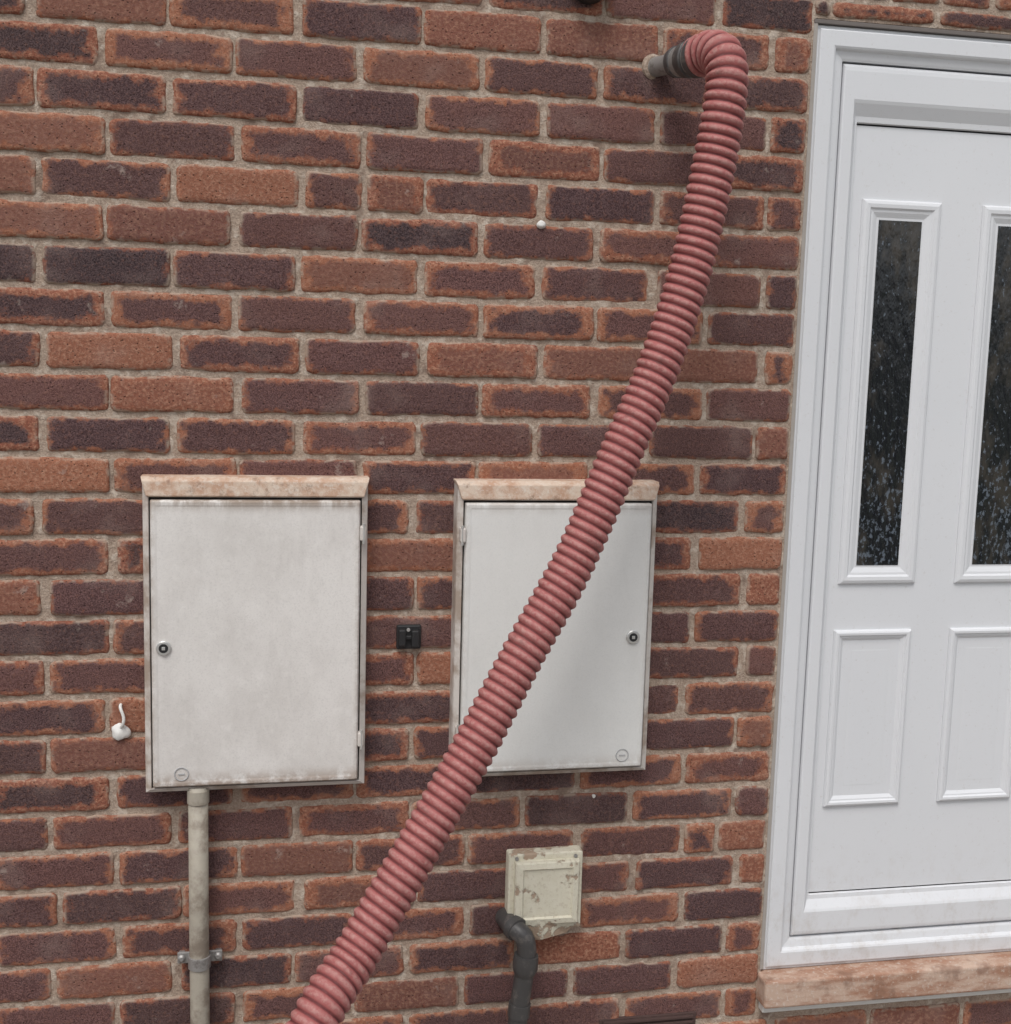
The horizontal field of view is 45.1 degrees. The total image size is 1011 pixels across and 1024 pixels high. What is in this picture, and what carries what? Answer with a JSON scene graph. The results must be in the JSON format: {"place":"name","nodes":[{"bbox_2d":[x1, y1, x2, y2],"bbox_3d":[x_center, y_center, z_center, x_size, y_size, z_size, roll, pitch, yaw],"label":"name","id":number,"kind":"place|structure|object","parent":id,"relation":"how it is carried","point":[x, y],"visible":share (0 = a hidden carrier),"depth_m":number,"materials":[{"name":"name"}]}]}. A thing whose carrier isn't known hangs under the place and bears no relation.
{"place":"outdoors","nodes":[
{"label":"outdoors","id":0,"kind":"place"},
{"bbox_2d":[396,624,420,648],"bbox_3d":[-0.188,0.244,2.374,0.048,0.048,0.024,0,8,-11],"label":"wall catch","id":1,"kind":"object","parent":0,"point":[408,636],"depth_m":2.37,"materials":[{"name":"black plastic"}]},
{"bbox_2d":[578,0,600,3],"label":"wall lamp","id":2,"kind":"object","parent":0,"point":[589,1],"visible":1,"depth_m":2.27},
{"label":"ground","id":3,"kind":"structure","parent":0,"visible":0},
{"bbox_2d":[0,0,1010,1023],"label":"wall mortar","id":4,"kind":"object","parent":3,"relation":"on","point":[237,378],"depth_m":2.34,"materials":[{"name":"grey concrete"}]},
{"bbox_2d":[111,703,130,740],"bbox_3d":[-0.724,0.395,2.295,0.031,0.072,0.020,4,8,19],"label":"cable entry","id":5,"kind":"object","parent":4,"relation":"attached to","point":[120,731],"visible":1,"depth_m":2.29,"materials":[{"name":"white plastic"}]},
{"bbox_2d":[177,787,221,1023],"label":"conduit pipe","id":6,"kind":"object","parent":4,"relation":"attached to","point":[199,956],"visible":0.97,"depth_m":2.32,"materials":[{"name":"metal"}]},
{"bbox_2d":[141,474,368,791],"bbox_3d":[-0.470,0.229,2.304,0.415,0.597,0.081,0,8,-11],"label":"meter box","id":7,"kind":"object","parent":4,"relation":"attached to","point":[255,596],"visible":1,"depth_m":2.27,"materials":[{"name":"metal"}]},
{"bbox_2d":[150,499,360,787],"bbox_3d":[-0.465,0.246,2.281,0.380,0.542,0.019,0,8,-11],"label":"door leaf","id":8,"kind":"structure","parent":7,"relation":"in","point":[256,602],"depth_m":2.27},
{"bbox_2d":[0,0,1010,1023],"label":"wall bricks","id":9,"kind":"object","parent":4,"relation":"in","point":[261,144],"depth_m":2.33,"materials":[{"name":"brown brick"}]},
{"bbox_2d":[495,907,537,1023],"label":"waste pipe","id":10,"kind":"object","parent":4,"relation":"attached to","point":[517,930],"visible":0.98,"depth_m":2.44,"materials":[{"name":"grey plastic"}]},
{"bbox_2d":[285,29,748,1023],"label":"corrugated hose","id":11,"kind":"object","parent":4,"relation":"attached to","point":[347,967],"visible":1,"depth_m":2.12,"materials":[{"name":"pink plastic"}]},
{"bbox_2d":[536,220,545,228],"bbox_3d":[0.068,-0.548,2.324,0.018,0.016,0.013,0,8,-11],"label":"wall plug","id":12,"kind":"object","parent":4,"relation":"in","point":[540,224],"depth_m":2.32,"materials":[{"name":"white plastic"}]},
{"bbox_2d":[505,845,582,939],"bbox_3d":[0.079,0.779,2.483,0.154,0.182,0.056,0,8,-11],"label":"vent cover","id":13,"kind":"object","parent":4,"relation":"attached to","point":[543,885],"visible":0.9,"depth_m":2.47,"materials":[{"name":"beige paint"}]},
{"bbox_2d":[449,478,658,775],"bbox_3d":[0.094,0.230,2.414,0.405,0.589,0.081,0,8,-11],"label":"meter box","id":14,"kind":"object","parent":4,"relation":"attached to","point":[584,708],"visible":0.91,"depth_m":2.39,"materials":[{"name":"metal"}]},
{"bbox_2d":[460,502,651,771],"bbox_3d":[0.098,0.247,2.392,0.370,0.534,0.019,0,8,-11],"label":"door leaf","id":15,"kind":"structure","parent":14,"relation":"in","point":[584,704],"depth_m":2.39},
{"bbox_2d":[599,1011,695,1023],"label":"air brick","id":16,"kind":"object","parent":4,"relation":"attached to","point":[688,1017],"visible":1,"depth_m":2.59,"materials":[{"name":"ceramic"}]},
{"bbox_2d":[642,39,702,78],"bbox_3d":[0.323,-0.837,2.274,0.072,0.072,0.139,-3,9,-29],"label":"wall pipe outlet","id":17,"kind":"object","parent":4,"relation":"attached to","point":[670,62],"depth_m":2.25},
{"bbox_2d":[760,23,817,968],"bbox_3d":[0.578,0.013,2.518,0.008,1.966,0.026,0,8,-11],"label":"sealant","id":18,"kind":"object","parent":4,"relation":"attached to","point":[811,103],"visible":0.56,"depth_m":2.50,"materials":[{"name":"white plastic"}]},
{"bbox_2d":[756,951,1010,1008],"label":"threshold sill","id":19,"kind":"structure","parent":4,"relation":"attached to","point":[843,983],"depth_m":2.65,"materials":[{"name":"beige stone"}]},
{"bbox_2d":[758,19,1010,1012],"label":"front door","id":20,"kind":"structure","parent":4,"relation":"attached to","point":[840,43],"depth_m":2.51,"materials":[{"name":"white plastic"}]},
{"bbox_2d":[789,64,1010,934],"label":"leaf sash","id":21,"kind":"object","parent":20,"relation":"attached to","point":[891,97],"visible":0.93,"depth_m":2.52,"materials":[{"name":"white plastic"}]},
{"bbox_2d":[843,650,889,785],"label":"panel field","id":22,"kind":"structure","parent":21,"relation":"attached to","point":[866,715],"depth_m":2.64,"materials":[{"name":"white plastic"}]},
{"bbox_2d":[822,629,910,806],"bbox_3d":[0.781,0.446,2.634,0.178,0.391,0.012,0,8,-11],"label":"panel mould","id":23,"kind":"object","parent":21,"relation":"attached to","point":[892,795],"visible":1,"depth_m":2.63,"materials":[{"name":"white plastic"}]},
{"bbox_2d":[856,220,921,564],"bbox_3d":[0.800,-0.242,2.545,0.096,0.716,0.001,0,8,-11],"label":"glass pane","id":24,"kind":"object","parent":21,"relation":"attached to","point":[893,320],"visible":1,"depth_m":2.54,"materials":[{"name":"glass"}]},
{"bbox_2d":[837,199,941,583],"bbox_3d":[0.801,-0.241,2.543,0.176,0.796,0.012,0,8,-11],"label":"glazing bead","id":25,"kind":"object","parent":21,"relation":"attached to","point":[928,213],"visible":1,"depth_m":2.54,"materials":[{"name":"white plastic"}]},
{"bbox_2d":[809,124,1010,892],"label":"leaf slab","id":26,"kind":"structure","parent":21,"relation":"attached to","point":[918,834],"depth_m":2.62,"materials":[{"name":"white plastic"}]},
{"bbox_2d":[936,627,1010,800],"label":"panel mould","id":27,"kind":"object","parent":21,"relation":"attached to","point":[944,794],"visible":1,"depth_m":2.68,"materials":[{"name":"white plastic"}]},
{"bbox_2d":[956,647,1002,779],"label":"panel field","id":28,"kind":"structure","parent":21,"relation":"attached to","point":[981,686],"depth_m":2.69,"materials":[{"name":"white plastic"}]},
{"bbox_2d":[953,205,1010,582],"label":"glazing bead","id":29,"kind":"object","parent":21,"relation":"attached to","point":[991,218],"visible":1,"depth_m":2.58,"materials":[{"name":"white plastic"}]},
{"bbox_2d":[972,226,1010,563],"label":"glass pane","id":30,"kind":"object","parent":21,"relation":"attached to","point":[992,539],"visible":1,"depth_m":2.60,"materials":[{"name":"glass"}]}
]}

